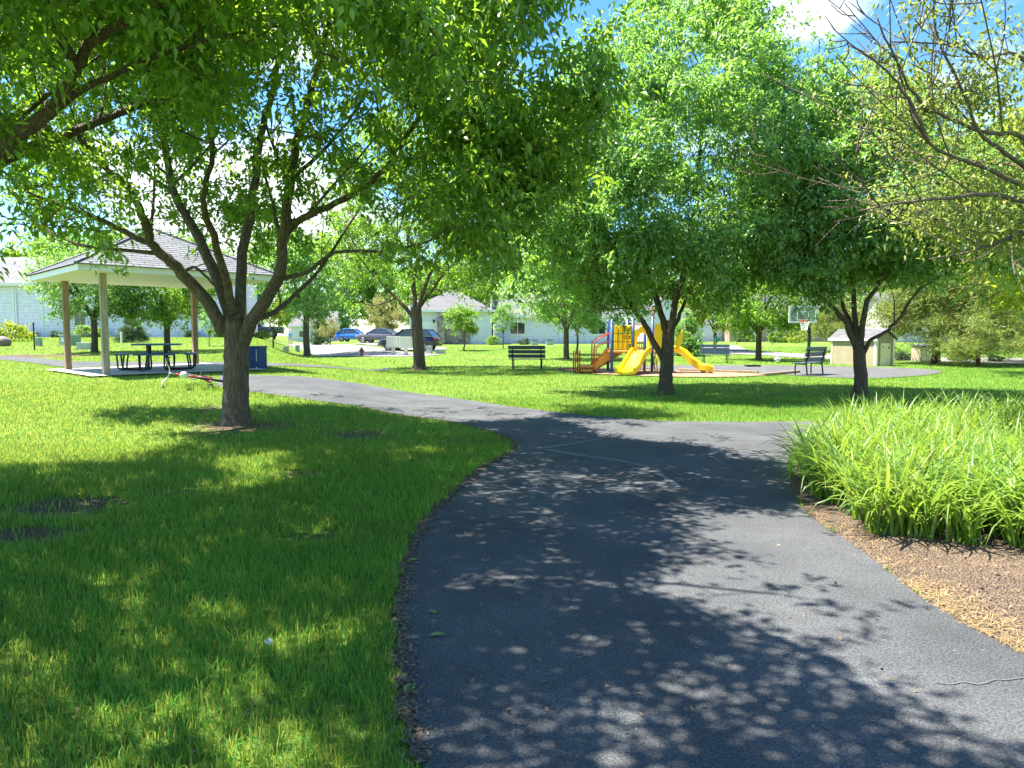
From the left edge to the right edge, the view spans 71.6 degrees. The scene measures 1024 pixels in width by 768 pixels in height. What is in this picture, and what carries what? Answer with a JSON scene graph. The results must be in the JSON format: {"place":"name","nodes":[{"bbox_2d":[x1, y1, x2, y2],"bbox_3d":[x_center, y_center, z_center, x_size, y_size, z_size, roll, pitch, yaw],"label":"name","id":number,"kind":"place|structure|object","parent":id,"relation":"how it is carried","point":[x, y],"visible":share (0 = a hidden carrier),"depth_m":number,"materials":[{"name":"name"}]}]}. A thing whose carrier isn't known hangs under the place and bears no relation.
{"place":"outdoors","nodes":[
{"label":"outdoors","id":0,"kind":"place"},
{"bbox_2d":[0,356,389,370],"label":"back path","id":1,"kind":"structure","parent":0,"point":[60,363],"depth_m":24.08,"materials":[{"name":"concrete"}]},
{"bbox_2d":[288,342,438,356],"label":"street","id":2,"kind":"structure","parent":0,"point":[335,350],"depth_m":55.23,"materials":[{"name":"asphalt"}]},
{"bbox_2d":[386,336,399,353],"bbox_3d":[-8.012,-2.604,47.857,0.802,1.231,0.620,0,4,6],"label":"cluster mailbox","id":3,"kind":"object","parent":2,"relation":"on","point":[392,342],"visible":0.98,"depth_m":47.56,"materials":[{"name":"beige paint"}]},
{"bbox_2d":[399,337,411,354],"bbox_3d":[-7.017,-2.513,46.980,0.787,1.209,0.609,0,4,6],"label":"cluster mailbox","id":4,"kind":"object","parent":2,"relation":"on","point":[405,343],"visible":0.95,"depth_m":46.69,"materials":[{"name":"beige paint"}]},
{"bbox_2d":[355,342,377,345],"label":"driveway","id":5,"kind":"structure","parent":0,"point":[371,343],"depth_m":68.53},
{"bbox_2d":[355,328,396,342],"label":"parked car","id":6,"kind":"object","parent":5,"relation":"on","point":[372,335],"visible":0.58,"depth_m":70.11,"materials":[{"name":"grey paint"}]},
{"bbox_2d":[401,347,446,350],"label":"driveway","id":7,"kind":"structure","parent":0,"point":[410,349],"depth_m":56.77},
{"bbox_2d":[378,328,441,350],"bbox_3d":[-7.664,-3.333,53.397,4.640,1.682,2.200,1,4,14],"label":"parked car","id":8,"kind":"object","parent":7,"relation":"on","point":[431,337],"visible":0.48,"depth_m":52.63,"materials":[{"name":"black paint"}]},
{"bbox_2d":[0,336,1023,767],"bbox_3d":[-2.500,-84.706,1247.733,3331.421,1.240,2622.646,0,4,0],"label":"lawn","id":9,"kind":"structure","parent":0,"point":[92,500],"depth_m":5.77,"materials":[{"name":"plant"}]},
{"bbox_2d":[0,336,11,345],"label":"boulder","id":10,"kind":"object","parent":9,"relation":"on","point":[5,341],"visible":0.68,"depth_m":40.01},
{"bbox_2d":[0,319,37,341],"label":"shrub","id":11,"kind":"object","parent":9,"relation":"on","point":[25,333],"visible":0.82,"depth_m":49.51,"materials":[{"name":"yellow plant"}]},
{"bbox_2d":[35,338,43,345],"bbox_3d":[-26.815,-2.373,40.225,0.305,0.482,0.318,0,4,0],"label":"utility pedestal","id":12,"kind":"object","parent":9,"relation":"on","point":[38,342],"visible":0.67,"depth_m":40.10,"materials":[{"name":"metal"}]},
{"bbox_2d":[0,219,83,256],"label":"tree","id":13,"kind":"object","parent":9,"relation":"on","point":[23,248],"visible":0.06,"depth_m":95.17,"materials":[{"name":"green plant"}]},
{"bbox_2d":[48,330,62,336],"bbox_3d":[-39.708,-4.341,62.214,1.365,0.923,1.481,3,5,39],"label":"shrub","id":14,"kind":"object","parent":9,"relation":"on","point":[53,333],"visible":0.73,"depth_m":61.95,"materials":[{"name":"green plant"}]},
{"bbox_2d":[58,335,81,345],"bbox_3d":[-25.674,-2.544,41.243,1.028,0.643,0.857,1,4,15],"label":"transformer box","id":15,"kind":"object","parent":9,"relation":"on","point":[75,339],"visible":0.5,"depth_m":41.00,"materials":[{"name":"metal"}]},
{"bbox_2d":[71,323,90,337],"bbox_3d":[-37.608,-4.553,62.200,2.133,1.573,2.030,0,4,-1],"label":"shrub","id":16,"kind":"object","parent":9,"relation":"on","point":[85,329],"visible":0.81,"depth_m":62.02,"materials":[{"name":"green plant"}]},
{"bbox_2d":[74,343,90,349],"bbox_3d":[-21.439,-1.901,35.661,0.773,0.348,0.564,0,4,0],"label":"utility box","id":17,"kind":"object","parent":9,"relation":"on","point":[86,346],"visible":0.71,"depth_m":35.44,"materials":[{"name":"metal"}]},
{"bbox_2d":[16,218,151,352],"bbox_3d":[-18.912,-4.409,31.945,5.552,6.278,5.647,-2,4,-23],"label":"park tree","id":18,"kind":"object","parent":9,"relation":"on","point":[78,304],"visible":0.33,"depth_m":31.09,"materials":[{"name":"green plant"}]},
{"bbox_2d":[0,256,260,337],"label":"house","id":19,"kind":"structure","parent":9,"relation":"on","point":[19,306],"depth_m":63.83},
{"bbox_2d":[73,311,86,325],"bbox_3d":[-38.715,-5.884,63.634,1.240,1.400,0.080,0,4,3],"label":"window","id":20,"kind":"structure","parent":19,"relation":"in","point":[84,321],"depth_m":63.64,"materials":[{"name":"glass"}]},
{"bbox_2d":[110,316,153,342],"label":"spruce tree","id":21,"kind":"object","parent":9,"relation":"on","point":[129,333],"visible":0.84,"depth_m":47.12,"materials":[{"name":"green plant"}]},
{"bbox_2d":[80,225,216,350],"bbox_3d":[-16.211,-4.281,32.959,5.985,5.798,6.033,3,5,34],"label":"park tree","id":22,"kind":"object","parent":9,"relation":"on","point":[169,308],"visible":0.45,"depth_m":32.17,"materials":[{"name":"green plant"}]},
{"bbox_2d":[47,363,261,375],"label":"pavilion slab","id":23,"kind":"structure","parent":9,"relation":"on","point":[115,370],"depth_m":19.64,"materials":[{"name":"concrete"}]},
{"bbox_2d":[26,228,273,373],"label":"pavilion","id":24,"kind":"structure","parent":23,"relation":"on","point":[153,271],"depth_m":19.17,"materials":[{"name":"white paint"}]},
{"bbox_2d":[114,343,197,370],"bbox_3d":[-9.934,-0.765,19.894,2.010,0.734,2.010,-1,4,-20],"label":"picnic table","id":25,"kind":"object","parent":23,"relation":"on","point":[149,353],"visible":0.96,"depth_m":19.72,"materials":[{"name":"black plastic"}]},
{"bbox_2d":[162,356,222,387],"bbox_3d":[-6.743,-0.251,14.978,1.079,0.684,1.626,-4,5,-42],"label":"bicycle","id":26,"kind":"object","parent":9,"relation":"on","point":[183,375],"visible":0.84,"depth_m":14.76,"materials":[{"name":"metal"}]},
{"bbox_2d":[176,232,236,255],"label":"tree","id":27,"kind":"object","parent":9,"relation":"on","point":[224,251],"visible":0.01,"depth_m":97.67,"materials":[{"name":"green plant"}]},
{"bbox_2d":[198,312,215,345],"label":"young tree","id":28,"kind":"object","parent":9,"relation":"on","point":[203,322],"visible":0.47,"depth_m":39.99,"materials":[{"name":"green plant"}]},
{"bbox_2d":[249,346,266,368],"bbox_3d":[-7.527,-0.772,20.896,0.460,0.693,0.460,1,4,14],"label":"waste bin","id":29,"kind":"object","parent":9,"relation":"on","point":[257,356],"visible":0.73,"depth_m":20.70,"materials":[{"name":"blue metal"}]},
{"bbox_2d":[253,330,270,338],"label":"shrub","id":30,"kind":"object","parent":9,"relation":"on","point":[264,336],"visible":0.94,"depth_m":67.49,"materials":[{"name":"green plant"}]},
{"bbox_2d":[251,262,282,325],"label":"tree","id":31,"kind":"object","parent":9,"relation":"on","point":[258,297],"visible":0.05,"depth_m":110.26,"materials":[{"name":"green plant"}]},
{"bbox_2d":[258,320,284,337],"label":"pickup truck","id":32,"kind":"object","parent":9,"relation":"on","point":[267,329],"visible":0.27,"depth_m":75.22,"materials":[{"name":"grey paint"}]},
{"bbox_2d":[260,295,294,347],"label":"young tree","id":33,"kind":"object","parent":9,"relation":"on","point":[278,315],"visible":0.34,"depth_m":48.45,"materials":[{"name":"green plant"}]},
{"bbox_2d":[272,286,321,329],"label":"tree","id":34,"kind":"object","parent":9,"relation":"on","point":[286,320],"visible":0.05,"depth_m":173.80,"materials":[{"name":"green plant"}]},
{"bbox_2d":[247,218,368,355],"bbox_3d":[-14.304,-6.734,48.872,8.898,10.060,9.050,2,5,31],"label":"park tree","id":35,"kind":"object","parent":9,"relation":"on","point":[307,303],"visible":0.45,"depth_m":47.36,"materials":[{"name":"green plant"}]},
{"bbox_2d":[288,311,343,341],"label":"house","id":36,"kind":"structure","parent":9,"relation":"on","point":[296,327],"depth_m":149.71,"materials":[{"name":"white"}]},
{"bbox_2d":[0,0,636,282],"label":"park tree","id":37,"kind":"object","parent":9,"relation":"on","point":[124,24],"visible":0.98,"depth_m":6.22,"materials":[{"name":"green plant"}]},
{"bbox_2d":[309,310,334,344],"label":"spruce tree","id":38,"kind":"object","parent":9,"relation":"on","point":[319,340],"visible":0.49,"depth_m":103.98,"materials":[{"name":"green plant"}]},
{"bbox_2d":[314,317,343,344],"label":"ornamental tree","id":39,"kind":"object","parent":9,"relation":"on","point":[332,331],"visible":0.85,"depth_m":91.35,"materials":[{"name":"brown plant"}]},
{"bbox_2d":[0,0,660,425],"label":"park tree","id":40,"kind":"object","parent":9,"relation":"on","point":[486,190],"visible":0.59,"depth_m":9.20,"materials":[{"name":"green plant"}]},
{"bbox_2d":[322,288,361,329],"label":"tree","id":41,"kind":"object","parent":9,"relation":"on","point":[347,324],"visible":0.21,"depth_m":157.69,"materials":[{"name":"green plant"}]},
{"bbox_2d":[334,328,367,341],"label":"parked car","id":42,"kind":"object","parent":9,"relation":"on","point":[346,334],"visible":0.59,"depth_m":83.11,"materials":[{"name":"blue paint"}]},
{"bbox_2d":[335,247,409,329],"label":"tree","id":43,"kind":"object","parent":9,"relation":"on","point":[368,294],"visible":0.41,"depth_m":114.18,"materials":[{"name":"green plant"}]},
{"bbox_2d":[361,293,409,329],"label":"ornamental tree","id":44,"kind":"object","parent":9,"relation":"on","point":[396,315],"visible":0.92,"depth_m":75.20,"materials":[{"name":"brown plant"}]},
{"bbox_2d":[304,84,527,369],"bbox_3d":[-3.420,-6.497,29.555,10.660,12.274,9.376,0,4,0],"label":"park tree","id":45,"kind":"object","parent":9,"relation":"on","point":[355,234],"visible":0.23,"depth_m":29.07,"materials":[{"name":"green plant"}]},
{"bbox_2d":[391,249,451,328],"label":"tree","id":46,"kind":"object","parent":9,"relation":"on","point":[431,281],"visible":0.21,"depth_m":103.29,"materials":[{"name":"green plant"}]},
{"bbox_2d":[426,346,432,353],"bbox_3d":[-5.674,-2.339,48.757,0.422,0.560,0.352,1,4,20],"label":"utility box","id":47,"kind":"object","parent":9,"relation":"on","point":[429,349],"visible":0.99,"depth_m":48.64,"materials":[{"name":"metal"}]},
{"bbox_2d":[404,290,494,343],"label":"house","id":48,"kind":"structure","parent":9,"relation":"on","point":[433,318],"depth_m":67.76,"materials":[{"name":"white"}]},
{"bbox_2d":[422,321,436,332],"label":"garage door","id":49,"kind":"structure","parent":48,"relation":"in","point":[425,324],"depth_m":67.73,"materials":[{"name":"white paint"}]},
{"bbox_2d":[389,421,514,763],"bbox_3d":[-0.335,0.927,6.999,0.995,0.001,9.358,0,4,-3],"label":"soil margin","id":50,"kind":"object","parent":9,"relation":"on","point":[422,756],"visible":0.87,"depth_m":3.02,"materials":[{"name":"soil"}]},
{"bbox_2d":[442,303,480,350],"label":"young tree","id":51,"kind":"object","parent":9,"relation":"on","point":[458,315],"visible":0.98,"depth_m":53.24,"materials":[{"name":"green plant"}]},
{"bbox_2d":[437,262,518,307],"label":"tree","id":52,"kind":"object","parent":9,"relation":"on","point":[445,288],"visible":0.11,"depth_m":98.56,"materials":[{"name":"green plant"}]},
{"bbox_2d":[484,335,501,344],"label":"shrub","id":53,"kind":"object","parent":9,"relation":"on","point":[490,341],"visible":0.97,"depth_m":65.70,"materials":[{"name":"green plant"}]},
{"bbox_2d":[490,301,518,348],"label":"young tree","id":54,"kind":"object","parent":9,"relation":"on","point":[502,314],"visible":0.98,"depth_m":57.11,"materials":[{"name":"green plant"}]},
{"bbox_2d":[516,338,529,344],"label":"shrub","id":55,"kind":"object","parent":9,"relation":"on","point":[525,341],"visible":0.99,"depth_m":66.64,"materials":[{"name":"green plant"}]},
{"bbox_2d":[508,346,545,369],"bbox_3d":[0.636,-1.109,29.687,1.550,0.999,0.579,1,4,8],"label":"park bench","id":56,"kind":"object","parent":9,"relation":"on","point":[526,354],"visible":0.98,"depth_m":29.48,"materials":[{"name":"black metal"}]},
{"bbox_2d":[490,293,629,343],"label":"house","id":57,"kind":"structure","parent":9,"relation":"on","point":[541,333],"depth_m":69.82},
{"bbox_2d":[509,322,525,334],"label":"window","id":58,"kind":"structure","parent":57,"relation":"in","point":[519,329],"depth_m":69.76,"materials":[{"name":"glass"}]},
{"bbox_2d":[590,322,606,334],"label":"window","id":59,"kind":"structure","parent":57,"relation":"in","point":[601,330],"depth_m":69.78,"materials":[{"name":"white paint"}]},
{"bbox_2d":[512,246,613,359],"bbox_3d":[3.208,-5.051,41.156,6.762,7.646,6.878,0,4,2],"label":"park tree","id":60,"kind":"object","parent":9,"relation":"on","point":[541,313],"visible":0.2,"depth_m":41.17,"materials":[{"name":"green plant"}]},
{"bbox_2d":[547,297,602,354],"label":"park tree","id":61,"kind":"object","parent":9,"relation":"on","point":[572,327],"visible":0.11,"depth_m":47.78,"materials":[{"name":"green plant"}]},
{"bbox_2d":[568,367,760,376],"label":"playground mulch","id":62,"kind":"object","parent":9,"relation":"on","point":[676,373],"visible":0.63,"depth_m":25.84,"materials":[{"name":"wood"}]},
{"bbox_2d":[556,367,599,370],"bbox_3d":[2.724,-0.627,29.110,2.294,0.110,0.120,-3,5,-36],"label":"border timber","id":63,"kind":"object","parent":62,"relation":"on","point":[561,369],"visible":0.49,"depth_m":28.69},
{"bbox_2d":[573,309,713,374],"bbox_3d":[4.682,-1.530,26.263,5.029,2.501,3.712,2,5,31],"label":"playground structure","id":64,"kind":"object","parent":62,"relation":"on","point":[634,359],"visible":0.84,"depth_m":26.19,"materials":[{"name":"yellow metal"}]},
{"bbox_2d":[678,369,758,372],"bbox_3d":[7.809,-0.484,27.027,3.119,0.110,0.120,3,5,36],"label":"border timber","id":65,"kind":"object","parent":62,"relation":"on","point":[738,371],"visible":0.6,"depth_m":26.76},
{"bbox_2d":[630,283,721,341],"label":"house","id":66,"kind":"structure","parent":9,"relation":"on","point":[708,334],"depth_m":79.72,"materials":[{"name":"white"}]},
{"bbox_2d":[702,322,721,340],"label":"garage door","id":67,"kind":"structure","parent":66,"relation":"in","point":[708,334],"depth_m":79.75,"materials":[{"name":"white paint"}]},
{"bbox_2d":[674,305,705,355],"bbox_3d":[11.342,-3.266,46.108,2.840,3.770,2.823,0,4,0],"label":"evergreen shrub","id":68,"kind":"object","parent":9,"relation":"on","point":[690,344],"visible":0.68,"depth_m":45.69,"materials":[{"name":"green plant"}]},
{"bbox_2d":[493,0,887,391],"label":"park tree","id":69,"kind":"object","parent":9,"relation":"on","point":[631,254],"visible":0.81,"depth_m":15.28,"materials":[{"name":"green plant"}]},
{"bbox_2d":[700,344,729,362],"bbox_3d":[10.532,-1.567,36.743,1.520,0.949,0.550,0,4,4],"label":"park bench","id":70,"kind":"object","parent":9,"relation":"on","point":[709,351],"visible":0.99,"depth_m":36.90,"materials":[{"name":"black metal"}]},
{"bbox_2d":[677,284,760,347],"bbox_3d":[15.005,-5.466,52.541,6.963,6.431,6.545,0,4,4],"label":"park tree","id":71,"kind":"object","parent":9,"relation":"on","point":[709,324],"visible":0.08,"depth_m":52.70,"materials":[{"name":"green plant"}]},
{"bbox_2d":[706,249,823,359],"bbox_3d":[14.078,-4.634,40.611,7.059,6.839,7.116,3,5,36],"label":"park tree","id":72,"kind":"object","parent":9,"relation":"on","point":[759,315],"visible":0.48,"depth_m":39.42,"materials":[{"name":"green plant"}]},
{"bbox_2d":[766,330,788,342],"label":"shrub","id":73,"kind":"object","parent":9,"relation":"on","point":[780,340],"visible":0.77,"depth_m":72.48,"materials":[{"name":"green plant"}]},
{"bbox_2d":[720,295,840,341],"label":"house","id":74,"kind":"structure","parent":9,"relation":"on","point":[727,337],"depth_m":77.83,"materials":[{"name":"beige"}]},
{"bbox_2d":[761,370,799,376],"bbox_3d":[9.735,-0.388,25.625,0.120,0.110,3.140,4,5,43],"label":"border timber","id":75,"kind":"object","parent":9,"relation":"on","point":[778,373],"visible":0.84,"depth_m":25.34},
{"bbox_2d":[641,365,941,377],"bbox_3d":[11.089,-0.661,30.122,9.380,0.001,12.160,-4,5,-43],"label":"court","id":76,"kind":"object","parent":9,"relation":"on","point":[848,372],"visible":0.67,"depth_m":28.34,"materials":[{"name":"concrete"}]},
{"bbox_2d":[792,347,826,375],"bbox_3d":[10.652,-0.824,25.380,1.581,1.019,0.590,-4,5,-42],"label":"park bench","id":77,"kind":"object","parent":76,"relation":"on","point":[808,359],"visible":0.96,"depth_m":25.18,"materials":[{"name":"black metal"}]},
{"bbox_2d":[783,331,812,342],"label":"shrub","id":78,"kind":"object","parent":9,"relation":"on","point":[793,339],"visible":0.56,"depth_m":71.50,"materials":[{"name":"green plant"}]},
{"bbox_2d":[788,306,816,351],"bbox_3d":[14.931,-2.441,35.957,2.051,2.994,0.991,-4,5,-43],"label":"basketball hoop","id":79,"kind":"object","parent":9,"relation":"on","point":[802,321],"visible":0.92,"depth_m":35.55,"materials":[{"name":"white metal"}]},
{"bbox_2d":[788,272,876,351],"bbox_3d":[23.373,-5.348,51.910,5.880,6.109,6.164,1,4,14],"label":"tree","id":80,"kind":"object","parent":9,"relation":"on","point":[828,326],"visible":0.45,"depth_m":50.93,"materials":[{"name":"green plant"}]},
{"bbox_2d":[828,328,897,365],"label":"garden shed","id":81,"kind":"structure","parent":9,"relation":"on","point":[881,351],"depth_m":33.26,"materials":[{"name":"paint"}]},
{"bbox_2d":[880,343,890,365],"bbox_3d":[17.390,-1.378,33.047,0.629,1.045,0.038,-2,4,-21],"label":"door","id":82,"kind":"structure","parent":81,"relation":"in","point":[885,348],"depth_m":33.04,"materials":[{"name":"wood"}]},
{"bbox_2d":[844,280,886,303],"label":"tree","id":83,"kind":"object","parent":9,"relation":"on","point":[860,286],"visible":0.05,"depth_m":95.45,"materials":[{"name":"green plant"}]},
{"bbox_2d":[726,41,1023,395],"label":"park tree","id":84,"kind":"object","parent":9,"relation":"on","point":[863,262],"visible":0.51,"depth_m":15.38,"materials":[{"name":"green plant"}]},
{"bbox_2d":[894,349,910,360],"bbox_3d":[22.227,-1.556,39.945,1.388,0.865,1.280,-3,5,-39],"label":"shrub","id":85,"kind":"object","parent":9,"relation":"on","point":[900,354],"visible":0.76,"depth_m":39.82,"materials":[{"name":"green plant"}]},
{"bbox_2d":[790,454,1023,653],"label":"planting bed","id":86,"kind":"object","parent":9,"relation":"on","point":[961,565],"visible":0.27,"depth_m":4.42,"materials":[{"name":"soil"}]},
{"bbox_2d":[715,0,1023,293],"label":"crabapple tree","id":87,"kind":"object","parent":86,"relation":"on","point":[1003,225],"visible":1,"depth_m":8.16,"materials":[{"name":"green plant"}]},
{"bbox_2d":[732,386,1023,548],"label":"daylilies","id":88,"kind":"object","parent":86,"relation":"on","point":[918,472],"visible":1,"depth_m":5.67,"materials":[{"name":"green plant"}]},
{"bbox_2d":[806,509,1023,652],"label":"straw","id":89,"kind":"object","parent":86,"relation":"on","point":[943,595],"visible":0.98,"depth_m":3.72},
{"bbox_2d":[861,293,956,341],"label":"house","id":90,"kind":"structure","parent":9,"relation":"on","point":[873,320],"depth_m":76.25,"materials":[{"name":"white"}]},
{"bbox_2d":[910,344,931,361],"bbox_3d":[22.438,-1.693,38.473,1.350,0.957,0.806,-1,4,-12],"label":"garden shed","id":91,"kind":"object","parent":9,"relation":"on","point":[915,356],"visible":0.3,"depth_m":38.11,"materials":[{"name":"wood"}]},
{"bbox_2d":[922,347,930,360],"bbox_3d":[22.219,-1.605,38.046,0.550,0.700,0.060,-1,4,-12],"label":"door","id":92,"kind":"structure","parent":91,"relation":"in","point":[924,356],"depth_m":38.06,"materials":[{"name":"beige paint"}]},
{"bbox_2d":[844,189,1023,363],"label":"tree","id":93,"kind":"object","parent":9,"relation":"on","point":[917,309],"visible":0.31,"depth_m":34.01,"materials":[{"name":"green plant"}]},
{"bbox_2d":[945,352,975,361],"bbox_3d":[24.072,-1.452,38.087,1.521,0.915,1.564,-2,4,-21],"label":"shrub","id":94,"kind":"object","parent":9,"relation":"on","point":[962,357],"visible":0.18,"depth_m":37.79,"materials":[{"name":"green plant"}]},
{"bbox_2d":[901,275,1023,365],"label":"shrub","id":95,"kind":"object","parent":9,"relation":"on","point":[962,343],"visible":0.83,"depth_m":31.77,"materials":[{"name":"green plant"}]},
{"bbox_2d":[930,95,1023,327],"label":"park tree","id":96,"kind":"object","parent":9,"relation":"on","point":[1007,301],"visible":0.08,"depth_m":23.80,"materials":[{"name":"green plant"}]},
{"bbox_2d":[986,354,1004,361],"bbox_3d":[25.913,-1.355,37.962,1.018,0.635,0.939,3,5,40],"label":"shrub","id":97,"kind":"object","parent":9,"relation":"on","point":[1000,357],"visible":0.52,"depth_m":37.90,"materials":[{"name":"green plant"}]},
{"bbox_2d":[975,277,1023,358],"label":"pine tree","id":98,"kind":"object","parent":9,"relation":"on","point":[1007,328],"visible":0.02,"depth_m":36.44,"materials":[{"name":"green plant"}]},
{"bbox_2d":[0,0,1023,335],"label":"sky","id":99,"kind":"structure","parent":0,"point":[822,6],"materials":[{"name":"blue"}]},
{"bbox_2d":[217,373,1023,767],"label":"asphalt path","id":100,"kind":"structure","parent":0,"point":[709,567],"depth_m":3.48,"materials":[{"name":"asphalt"}]},
{"bbox_2d":[403,682,414,693],"bbox_3d":[-0.408,1.210,2.825,0.069,0.011,0.051,-3,5,-33],"label":"fallen leaf","id":101,"kind":"object","parent":100,"relation":"on","point":[406,687],"visible":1,"depth_m":2.83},
{"bbox_2d":[0,406,1018,762],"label":"leaf litter","id":102,"kind":"object","parent":100,"relation":"on","point":[414,690],"visible":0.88,"depth_m":3.53,"materials":[{"name":"plant"}]},
{"bbox_2d":[458,525,645,529],"bbox_3d":[0.253,1.049,5.227,1.450,0.001,0.099,0,4,3],"label":"crack seal","id":103,"kind":"object","parent":100,"relation":"on","point":[551,525],"visible":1,"depth_m":5.23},
{"bbox_2d":[545,449,657,469],"bbox_3d":[1.003,0.850,8.138,0.233,0.001,1.748,-3,5,-39],"label":"crack seal","id":104,"kind":"object","parent":100,"relation":"on","point":[610,459],"visible":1,"depth_m":8.11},
{"bbox_2d":[595,487,656,500],"bbox_3d":[1.023,0.974,6.322,0.100,0.001,0.701,-3,5,-41],"label":"crack seal","id":105,"kind":"object","parent":100,"relation":"on","point":[641,496],"visible":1,"depth_m":6.32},
{"bbox_2d":[651,470,680,486],"bbox_3d":[1.511,0.925,7.040,0.083,0.001,0.921,0,4,-4],"label":"crack seal","id":106,"kind":"object","parent":100,"relation":"on","point":[658,473],"visible":1,"depth_m":6.98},
{"bbox_2d":[937,677,1022,683],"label":"crack seal","id":107,"kind":"object","parent":100,"relation":"on","point":[983,682],"visible":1,"depth_m":2.89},
{"bbox_2d":[704,345,749,350],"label":"driveway","id":108,"kind":"structure","parent":0,"point":[733,347],"depth_m":58.69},
{"bbox_2d":[730,350,1023,363],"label":"street","id":109,"kind":"structure","parent":0,"point":[1014,360],"depth_m":44.74,"materials":[{"name":"asphalt"}]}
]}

